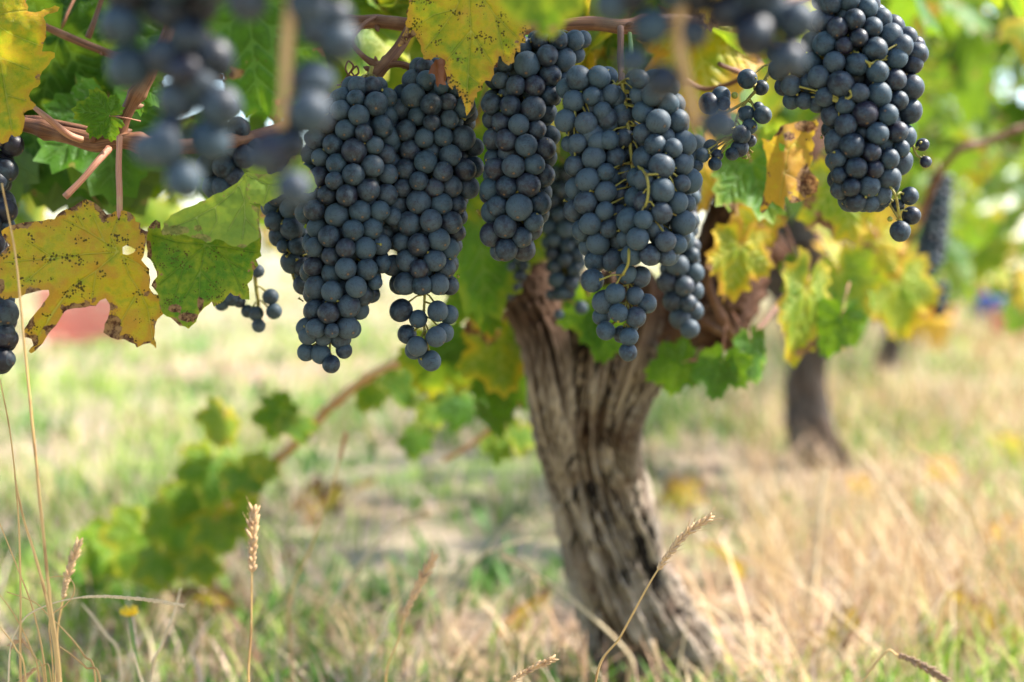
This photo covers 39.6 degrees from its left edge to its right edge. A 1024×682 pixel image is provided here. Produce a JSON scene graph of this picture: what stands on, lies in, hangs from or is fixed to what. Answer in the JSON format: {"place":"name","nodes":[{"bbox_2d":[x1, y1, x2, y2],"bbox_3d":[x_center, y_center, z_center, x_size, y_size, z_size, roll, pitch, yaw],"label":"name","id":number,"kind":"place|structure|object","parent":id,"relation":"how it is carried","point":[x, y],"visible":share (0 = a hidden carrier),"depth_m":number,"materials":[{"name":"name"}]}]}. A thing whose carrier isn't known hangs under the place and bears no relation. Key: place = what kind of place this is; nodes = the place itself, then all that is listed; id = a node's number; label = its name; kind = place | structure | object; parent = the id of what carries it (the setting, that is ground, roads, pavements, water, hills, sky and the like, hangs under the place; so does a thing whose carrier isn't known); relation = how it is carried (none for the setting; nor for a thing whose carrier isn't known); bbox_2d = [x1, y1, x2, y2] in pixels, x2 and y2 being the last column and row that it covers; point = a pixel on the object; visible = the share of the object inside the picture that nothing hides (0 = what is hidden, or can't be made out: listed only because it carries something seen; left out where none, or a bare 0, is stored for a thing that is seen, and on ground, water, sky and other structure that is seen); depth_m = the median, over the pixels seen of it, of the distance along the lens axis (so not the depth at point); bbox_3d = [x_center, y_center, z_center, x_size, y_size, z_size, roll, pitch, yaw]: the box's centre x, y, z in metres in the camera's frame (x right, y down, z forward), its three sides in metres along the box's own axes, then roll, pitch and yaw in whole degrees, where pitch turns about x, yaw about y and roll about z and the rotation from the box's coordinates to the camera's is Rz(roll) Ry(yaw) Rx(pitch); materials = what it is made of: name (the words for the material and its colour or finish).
{"place":"outdoors","nodes":[
{"label":"outdoors","id":0,"kind":"place"},
{"bbox_2d":[0,260,1023,681],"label":"ground","id":1,"kind":"structure","parent":0,"point":[460,544],"depth_m":2.58,"materials":[{"name":"plant"}]},
{"bbox_2d":[0,379,21,681],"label":"grass stalk","id":2,"kind":"object","parent":1,"relation":"on","point":[20,634],"depth_m":0.80,"materials":[{"name":"plant"}]},
{"bbox_2d":[0,524,46,681],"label":"grass stalk","id":3,"kind":"object","parent":1,"relation":"on","point":[42,652],"depth_m":0.82,"materials":[{"name":"plant"}]},
{"bbox_2d":[1,183,61,681],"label":"grass stalk","id":4,"kind":"object","parent":1,"relation":"on","point":[58,661],"depth_m":0.76,"materials":[{"name":"plant"}]},
{"bbox_2d":[15,480,57,681],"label":"grass stalk","id":5,"kind":"object","parent":1,"relation":"on","point":[36,562],"depth_m":0.79,"materials":[{"name":"plant"}]},
{"bbox_2d":[55,537,86,681],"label":"grass stalk","id":6,"kind":"object","parent":1,"relation":"on","point":[73,556],"depth_m":0.92,"materials":[{"name":"plant"}]},
{"bbox_2d":[36,290,122,344],"bbox_3d":[-2.169,-0.137,7.195,0.424,0.288,0.344,-1,4,-12],"label":"harvest crate","id":7,"kind":"object","parent":1,"relation":"on","point":[95,325],"visible":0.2,"depth_m":7.05,"materials":[{"name":"red plastic"}]},
{"bbox_2d":[8,595,185,681],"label":"grass stalk","id":8,"kind":"object","parent":1,"relation":"on","point":[138,598],"depth_m":0.80,"materials":[{"name":"plant"}]},
{"bbox_2d":[81,603,122,681],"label":"grass stalk","id":9,"kind":"object","parent":1,"relation":"on","point":[108,637],"depth_m":1.10,"materials":[{"name":"plant"}]},
{"bbox_2d":[119,604,139,681],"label":"wild flower","id":10,"kind":"object","parent":1,"relation":"on","point":[130,611],"visible":0.99,"depth_m":1.05,"materials":[{"name":"yellow plant"}]},
{"bbox_2d":[170,585,239,611],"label":"fallen leaf","id":11,"kind":"object","parent":1,"relation":"on","point":[221,595],"visible":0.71,"depth_m":1.65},
{"bbox_2d":[62,358,399,624],"bbox_3d":[-0.290,0.163,1.598,0.697,0.369,0.160,2,4,34],"label":"vine shoot","id":12,"kind":"object","parent":1,"relation":"on","point":[190,513],"visible":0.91,"depth_m":1.61,"materials":[{"name":"green plant"}]},
{"bbox_2d":[243,497,260,681],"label":"grass stalk","id":13,"kind":"object","parent":1,"relation":"on","point":[253,521],"depth_m":0.93,"materials":[{"name":"plant"}]},
{"bbox_2d":[289,474,347,527],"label":"fallen leaf","id":14,"kind":"object","parent":1,"relation":"on","point":[317,492],"visible":0.88,"depth_m":2.32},
{"bbox_2d":[287,430,349,681],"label":"grass stalk","id":15,"kind":"object","parent":1,"relation":"on","point":[342,445],"depth_m":1.25,"materials":[{"name":"plant"}]},
{"bbox_2d":[325,502,437,652],"bbox_3d":[-0.140,0.264,1.562,0.129,0.179,0.033,0,3,0],"label":"grass stalk","id":16,"kind":"object","parent":1,"relation":"on","point":[418,514],"depth_m":1.55,"materials":[{"name":"plant"}]},
{"bbox_2d":[384,549,441,681],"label":"grass stalk","id":17,"kind":"object","parent":1,"relation":"on","point":[424,574],"depth_m":1.00,"materials":[{"name":"plant"}]},
{"bbox_2d":[353,359,535,466],"bbox_3d":[-0.045,0.076,1.567,0.306,0.150,0.164,3,4,38],"label":"vine shoot","id":18,"kind":"object","parent":1,"relation":"on","point":[455,406],"visible":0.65,"depth_m":1.59,"materials":[{"name":"green plant"}]},
{"bbox_2d":[423,515,517,667],"bbox_3d":[-0.043,0.268,1.463,0.097,0.182,0.029,0,3,0],"label":"grass stalk","id":19,"kind":"object","parent":1,"relation":"on","point":[454,585],"depth_m":1.45,"materials":[{"name":"plant"}]},
{"bbox_2d":[440,538,532,671],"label":"grass stalk","id":20,"kind":"object","parent":1,"relation":"on","point":[451,578],"depth_m":1.48,"materials":[{"name":"plant"}]},
{"bbox_2d":[0,0,1023,681],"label":"grape vine","id":21,"kind":"object","parent":1,"relation":"on","point":[588,416],"visible":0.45,"depth_m":1.28,"materials":[{"name":"brown plant"}]},
{"bbox_2d":[0,135,24,373],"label":"grape bunch","id":22,"kind":"object","parent":21,"relation":"hanging from","point":[12,147],"visible":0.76,"depth_m":0.85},
{"bbox_2d":[0,0,59,143],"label":"vine leaf","id":23,"kind":"object","parent":21,"relation":"attached to","point":[25,60],"visible":1,"depth_m":0.80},
{"bbox_2d":[20,95,107,207],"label":"vine leaf","id":24,"kind":"object","parent":21,"relation":"attached to","point":[48,179],"visible":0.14,"depth_m":1.04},
{"bbox_2d":[26,0,120,113],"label":"vine leaf","id":25,"kind":"object","parent":21,"relation":"attached to","point":[68,61],"visible":0.55,"depth_m":0.99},
{"bbox_2d":[0,135,162,352],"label":"vine leaf","id":26,"kind":"object","parent":21,"relation":"attached to","point":[73,257],"visible":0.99,"depth_m":0.80,"materials":[{"name":"plant"}]},
{"bbox_2d":[71,86,140,141],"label":"vine leaf","id":27,"kind":"object","parent":21,"relation":"attached to","point":[96,110],"visible":0.99,"depth_m":0.83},
{"bbox_2d":[33,72,187,206],"bbox_3d":[-0.285,-0.148,1.007,0.105,0.121,0.047,-6,-8,-15],"label":"vine leaf","id":28,"kind":"object","parent":21,"relation":"attached to","point":[56,156],"visible":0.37,"depth_m":0.99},
{"bbox_2d":[90,0,162,94],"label":"vine leaf","id":29,"kind":"object","parent":21,"relation":"hanging from","point":[150,31],"visible":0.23,"depth_m":1.01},
{"bbox_2d":[135,76,163,116],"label":"vine leaf","id":30,"kind":"object","parent":21,"relation":"attached to","point":[150,100],"visible":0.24,"depth_m":0.89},
{"bbox_2d":[99,0,242,199],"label":"grape bunch","id":31,"kind":"object","parent":21,"relation":"hanging from","point":[191,59],"visible":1,"depth_m":0.46,"materials":[{"name":"food"}]},
{"bbox_2d":[146,220,261,328],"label":"vine leaf","id":32,"kind":"object","parent":21,"relation":"attached to","point":[195,277],"visible":1,"depth_m":0.80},
{"bbox_2d":[195,117,255,197],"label":"grape bunch","id":33,"kind":"object","parent":21,"relation":"hanging from","point":[224,173],"visible":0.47,"depth_m":0.89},
{"bbox_2d":[162,158,316,247],"bbox_3d":[-0.151,-0.077,0.786,0.086,0.052,0.009,0,3,0],"label":"vine leaf","id":34,"kind":"object","parent":21,"relation":"attached to","point":[229,216],"visible":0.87,"depth_m":0.79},
{"bbox_2d":[215,264,281,332],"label":"grape bunch","id":35,"kind":"object","parent":21,"relation":"hanging from","point":[254,313],"visible":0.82,"depth_m":0.95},
{"bbox_2d":[205,0,327,120],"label":"vine leaf","id":36,"kind":"object","parent":21,"relation":"hanging from","point":[252,79],"visible":0.5,"depth_m":0.71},
{"bbox_2d":[261,197,309,294],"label":"grape bunch","id":37,"kind":"object","parent":21,"relation":"hanging from","point":[287,229],"visible":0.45,"depth_m":0.87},
{"bbox_2d":[227,0,358,206],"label":"grape bunch","id":38,"kind":"object","parent":21,"relation":"hanging from","point":[327,30],"visible":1,"depth_m":0.45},
{"bbox_2d":[294,66,401,372],"bbox_3d":[-0.096,-0.072,0.841,0.066,0.182,0.054,0,3,0],"label":"grape bunch","id":39,"kind":"object","parent":21,"relation":"hanging from","point":[351,159],"visible":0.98,"depth_m":0.82,"materials":[{"name":"food"}]},
{"bbox_2d":[289,0,439,101],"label":"vine leaf","id":40,"kind":"object","parent":21,"relation":"attached to","point":[395,75],"visible":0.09,"depth_m":1.07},
{"bbox_2d":[381,57,483,370],"bbox_3d":[-0.049,-0.076,0.851,0.065,0.188,0.053,0,3,0],"label":"grape bunch","id":41,"kind":"object","parent":21,"relation":"hanging from","point":[439,147],"visible":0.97,"depth_m":0.83,"materials":[{"name":"food"}]},
{"bbox_2d":[395,321,474,398],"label":"vine leaf","id":42,"kind":"object","parent":21,"relation":"attached to","point":[432,384],"visible":0.34,"depth_m":1.39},
{"bbox_2d":[429,58,445,86],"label":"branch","id":43,"kind":"object","parent":21,"relation":"attached to","point":[437,68],"visible":1,"depth_m":0.81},
{"bbox_2d":[429,322,470,374],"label":"vine leaf","id":44,"kind":"object","parent":21,"relation":"hanging from","point":[450,352],"visible":0.4,"depth_m":1.36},
{"bbox_2d":[398,0,530,115],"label":"vine leaf","id":45,"kind":"object","parent":21,"relation":"attached to","point":[469,42],"visible":0.94,"depth_m":0.80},
{"bbox_2d":[445,291,503,336],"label":"vine leaf","id":46,"kind":"object","parent":21,"relation":"hanging from","point":[490,325],"visible":0.17,"depth_m":1.21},
{"bbox_2d":[465,85,500,223],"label":"vine leaf","id":47,"kind":"object","parent":21,"relation":"attached to","point":[476,202],"visible":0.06,"depth_m":1.12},
{"bbox_2d":[463,310,505,345],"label":"vine leaf","id":48,"kind":"object","parent":21,"relation":"hanging from","point":[471,327],"visible":0.2,"depth_m":1.25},
{"bbox_2d":[455,313,523,398],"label":"vine leaf","id":49,"kind":"object","parent":21,"relation":"attached to","point":[497,366],"visible":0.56,"depth_m":1.30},
{"bbox_2d":[468,373,527,420],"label":"vine leaf","id":50,"kind":"object","parent":21,"relation":"attached to","point":[500,407],"visible":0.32,"depth_m":1.35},
{"bbox_2d":[453,219,546,325],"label":"vine leaf","id":51,"kind":"object","parent":21,"relation":"attached to","point":[486,281],"visible":0.4,"depth_m":1.15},
{"bbox_2d":[506,258,528,300],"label":"grape bunch","id":52,"kind":"object","parent":21,"relation":"hanging from","point":[520,274],"visible":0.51,"depth_m":1.16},
{"bbox_2d":[476,30,591,261],"bbox_3d":[0.013,-0.115,0.831,0.068,0.137,0.049,0,3,0],"label":"grape bunch","id":53,"kind":"object","parent":21,"relation":"hanging from","point":[521,137],"visible":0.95,"depth_m":0.82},
{"bbox_2d":[497,0,585,38],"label":"vine leaf","id":54,"kind":"object","parent":21,"relation":"attached to","point":[545,18],"visible":1,"depth_m":0.56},
{"bbox_2d":[541,161,587,319],"bbox_3d":[0.043,-0.081,1.150,0.040,0.128,0.036,0,3,0],"label":"grape bunch","id":55,"kind":"object","parent":21,"relation":"hanging from","point":[565,264],"visible":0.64,"depth_m":1.14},
{"bbox_2d":[556,282,622,348],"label":"vine leaf","id":56,"kind":"object","parent":21,"relation":"attached to","point":[582,327],"visible":0.36,"depth_m":1.17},
{"bbox_2d":[590,320,625,364],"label":"vine leaf","id":57,"kind":"object","parent":21,"relation":"attached to","point":[607,351],"visible":0.49,"depth_m":1.18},
{"bbox_2d":[554,65,702,361],"bbox_3d":[0.065,-0.072,0.801,0.080,0.167,0.048,2,4,31],"label":"grape bunch","id":58,"kind":"object","parent":21,"relation":"hanging from","point":[632,185],"visible":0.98,"depth_m":0.79,"materials":[{"name":"food"}]},
{"bbox_2d":[602,3,654,65],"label":"vine leaf","id":59,"kind":"object","parent":21,"relation":"attached to","point":[637,43],"visible":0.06,"depth_m":1.08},
{"bbox_2d":[643,336,699,397],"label":"vine leaf","id":60,"kind":"object","parent":21,"relation":"attached to","point":[670,367],"visible":0.98,"depth_m":1.18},
{"bbox_2d":[657,134,705,338],"bbox_3d":[0.121,-0.077,1.020,0.036,0.151,0.039,0,3,0],"label":"grape bunch","id":61,"kind":"object","parent":21,"relation":"hanging from","point":[679,285],"visible":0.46,"depth_m":1.01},
{"bbox_2d":[639,5,765,120],"bbox_3d":[0.135,-0.218,1.065,0.105,0.130,0.037,-20,0,-10],"label":"vine leaf","id":62,"kind":"object","parent":21,"relation":"attached to","point":[708,55],"visible":0.33,"depth_m":1.05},
{"bbox_2d":[594,0,816,140],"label":"grape bunch","id":63,"kind":"object","parent":21,"relation":"hanging from","point":[754,25],"visible":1,"depth_m":0.46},
{"bbox_2d":[689,115,724,213],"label":"vine leaf","id":64,"kind":"object","parent":21,"relation":"attached to","point":[708,194],"visible":0.18,"depth_m":1.17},
{"bbox_2d":[689,325,753,401],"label":"vine leaf","id":65,"kind":"object","parent":21,"relation":"attached to","point":[713,373],"visible":1,"depth_m":1.17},
{"bbox_2d":[693,64,771,170],"bbox_3d":[0.130,-0.134,0.829,0.053,0.072,0.018,0,3,0],"label":"grape bunch","id":66,"kind":"object","parent":21,"relation":"hanging from","point":[743,140],"visible":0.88,"depth_m":0.83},
{"bbox_2d":[705,206,776,302],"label":"vine leaf","id":67,"kind":"object","parent":21,"relation":"attached to","point":[736,263],"visible":0.98,"depth_m":1.15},
{"bbox_2d":[727,312,766,384],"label":"vine leaf","id":68,"kind":"object","parent":21,"relation":"attached to","point":[754,346],"visible":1,"depth_m":1.18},
{"bbox_2d":[711,127,785,224],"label":"vine leaf","id":69,"kind":"object","parent":21,"relation":"attached to","point":[740,180],"visible":0.46,"depth_m":1.05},
{"bbox_2d":[728,204,787,247],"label":"vine leaf","id":70,"kind":"object","parent":21,"relation":"attached to","point":[747,215],"visible":0.28,"depth_m":1.18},
{"bbox_2d":[760,119,818,212],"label":"vine leaf","id":71,"kind":"object","parent":21,"relation":"attached to","point":[791,176],"visible":1,"depth_m":0.95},
{"bbox_2d":[776,222,831,368],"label":"vine leaf","id":72,"kind":"object","parent":21,"relation":"attached to","point":[797,302],"visible":0.99,"depth_m":1.22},
{"bbox_2d":[796,128,871,244],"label":"vine leaf","id":73,"kind":"object","parent":21,"relation":"attached to","point":[821,207],"visible":0.45,"depth_m":1.19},
{"bbox_2d":[816,282,867,359],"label":"vine leaf","id":74,"kind":"object","parent":21,"relation":"attached to","point":[837,329],"visible":1,"depth_m":1.24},
{"bbox_2d":[767,0,931,241],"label":"grape bunch","id":75,"kind":"object","parent":21,"relation":"hanging from","point":[856,82],"visible":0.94,"depth_m":0.79,"materials":[{"name":"food"}]},
{"bbox_2d":[810,231,890,323],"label":"vine leaf","id":76,"kind":"object","parent":21,"relation":"attached to","point":[860,272],"visible":0.67,"depth_m":1.40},
{"bbox_2d":[855,214,907,279],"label":"vine leaf","id":77,"kind":"object","parent":21,"relation":"attached to","point":[889,258],"visible":0.69,"depth_m":1.50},
{"bbox_2d":[869,228,943,344],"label":"vine leaf","id":78,"kind":"object","parent":21,"relation":"hanging from","point":[907,298],"visible":0.81,"depth_m":1.61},
{"bbox_2d":[911,162,954,276],"bbox_3d":[0.605,-0.158,2.048,0.069,0.200,0.043,-1,4,-21],"label":"grape bunch","id":79,"kind":"object","parent":21,"relation":"hanging from","point":[933,236],"visible":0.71,"depth_m":2.04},
{"bbox_2d":[933,273,948,316],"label":"grape bunch","id":80,"kind":"object","parent":21,"relation":"hanging from","point":[940,308],"visible":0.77,"depth_m":2.09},
{"bbox_2d":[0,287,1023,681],"bbox_3d":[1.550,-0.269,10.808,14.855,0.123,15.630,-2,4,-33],"label":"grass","id":81,"kind":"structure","parent":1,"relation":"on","point":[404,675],"depth_m":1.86,"materials":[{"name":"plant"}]},
{"bbox_2d":[495,580,553,638],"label":"fallen leaf","id":82,"kind":"object","parent":81,"relation":"on","point":[522,609],"visible":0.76,"depth_m":1.59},
{"bbox_2d":[701,538,747,579],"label":"fallen leaf","id":83,"kind":"object","parent":81,"relation":"on","point":[737,566],"visible":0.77,"depth_m":1.88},
{"bbox_2d":[984,512,1023,550],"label":"fallen leaf","id":84,"kind":"object","parent":81,"relation":"on","point":[991,530],"visible":0.4,"depth_m":2.04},
{"bbox_2d":[0,287,1023,681],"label":"dry grass","id":85,"kind":"structure","parent":1,"relation":"on","point":[902,587],"depth_m":2.06,"materials":[{"name":"plant"}]},
{"bbox_2d":[0,316,1023,681],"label":"weeds","id":86,"kind":"object","parent":1,"relation":"on","point":[494,570],"visible":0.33,"depth_m":2.41,"materials":[{"name":"green plant"}]},
{"bbox_2d":[508,650,558,681],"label":"grass stalk","id":87,"kind":"object","parent":1,"relation":"on","point":[532,668],"depth_m":0.83,"materials":[{"name":"plant"}]},
{"bbox_2d":[498,549,634,681],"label":"grass stalk","id":88,"kind":"object","parent":1,"relation":"on","point":[504,555],"depth_m":1.33,"materials":[{"name":"plant"}]},
{"bbox_2d":[594,508,723,681],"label":"grass stalk","id":89,"kind":"object","parent":1,"relation":"on","point":[692,528],"depth_m":0.83,"materials":[{"name":"plant"}]},
{"bbox_2d":[657,473,707,516],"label":"fallen leaf","id":90,"kind":"object","parent":1,"relation":"on","point":[673,484],"visible":0.83,"depth_m":2.40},
{"bbox_2d":[691,601,769,681],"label":"grass stalk","id":91,"kind":"object","parent":1,"relation":"on","point":[742,641],"depth_m":1.30,"materials":[{"name":"plant"}]},
{"bbox_2d":[807,470,827,647],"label":"grass stalk","id":92,"kind":"object","parent":1,"relation":"on","point":[811,595],"depth_m":1.60,"materials":[{"name":"plant"}]},
{"bbox_2d":[809,601,862,656],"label":"fallen leaf","id":93,"kind":"object","parent":1,"relation":"on","point":[858,622],"visible":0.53,"depth_m":1.52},
{"bbox_2d":[684,0,1023,471],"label":"grape vine","id":94,"kind":"object","parent":1,"relation":"on","point":[808,406],"visible":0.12,"depth_m":2.85,"materials":[{"name":"green plant"}]},
{"bbox_2d":[843,471,877,500],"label":"fallen leaf","id":95,"kind":"object","parent":1,"relation":"on","point":[867,474],"visible":0.45,"depth_m":2.45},
{"bbox_2d":[787,6,1023,383],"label":"grape vine","id":96,"kind":"object","parent":1,"relation":"on","point":[977,232],"visible":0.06,"depth_m":4.70,"materials":[{"name":"green plant"}]},
{"bbox_2d":[859,451,951,606],"bbox_3d":[0.490,0.241,1.753,0.126,0.211,0.014,0,3,5],"label":"grass stalk","id":97,"kind":"object","parent":1,"relation":"on","point":[905,513],"depth_m":1.75,"materials":[{"name":"plant"}]},
{"bbox_2d":[861,649,955,681],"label":"grass stalk","id":98,"kind":"object","parent":1,"relation":"on","point":[932,671],"depth_m":0.95,"materials":[{"name":"plant"}]},
{"bbox_2d":[908,316,951,354],"bbox_3d":[1.847,-0.024,6.329,0.220,0.170,0.210,0,3,0],"label":"bucket","id":99,"kind":"object","parent":1,"relation":"on","point":[943,322],"visible":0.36,"depth_m":6.25,"materials":[{"name":"yellow plastic"}]},
{"bbox_2d":[919,451,961,491],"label":"fallen leaf","id":100,"kind":"object","parent":1,"relation":"on","point":[932,458],"visible":0.54,"depth_m":2.67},
{"bbox_2d":[868,54,1023,315],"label":"grape vine","id":101,"kind":"object","parent":1,"relation":"on","point":[964,194],"visible":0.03,"depth_m":6.76,"materials":[{"name":"green plant"}]},
{"bbox_2d":[868,6,1023,297],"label":"grape vine","id":102,"kind":"object","parent":1,"relation":"on","point":[990,273],"visible":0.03,"depth_m":8.50,"materials":[{"name":"green plant"}]},
{"bbox_2d":[908,443,1022,655],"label":"grass stalk","id":103,"kind":"object","parent":1,"relation":"on","point":[995,555],"depth_m":1.50,"materials":[{"name":"plant"}]},
{"bbox_2d":[942,588,1005,638],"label":"fallen leaf","id":104,"kind":"object","parent":1,"relation":"on","point":[976,599],"visible":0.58,"depth_m":1.59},
{"bbox_2d":[933,54,1023,265],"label":"grape vine","id":105,"kind":"object","parent":1,"relation":"on","point":[960,219],"visible":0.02,"depth_m":10.88,"materials":[{"name":"green plant"}]},
{"bbox_2d":[967,294,1006,324],"bbox_3d":[3.069,-0.205,9.179,0.252,0.190,0.242,0,3,0],"label":"bucket","id":106,"kind":"object","parent":1,"relation":"on","point":[992,301],"visible":0.41,"depth_m":9.09,"materials":[{"name":"blue plastic"}]},
{"bbox_2d":[989,309,1023,343],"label":"harvest crate","id":107,"kind":"object","parent":1,"relation":"on","point":[998,318],"visible":0.4,"depth_m":7.20,"materials":[{"name":"red plastic"}]},
{"bbox_2d":[990,430,1023,461],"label":"fallen leaf","id":108,"kind":"object","parent":1,"relation":"on","point":[1010,443],"visible":0.46,"depth_m":3.00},
{"bbox_2d":[0,283,1023,681],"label":"green grass","id":109,"kind":"structure","parent":0,"point":[106,385],"depth_m":2.48,"materials":[{"name":"plant"}]},
{"bbox_2d":[8,6,1023,259],"label":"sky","id":110,"kind":"structure","parent":0,"point":[270,255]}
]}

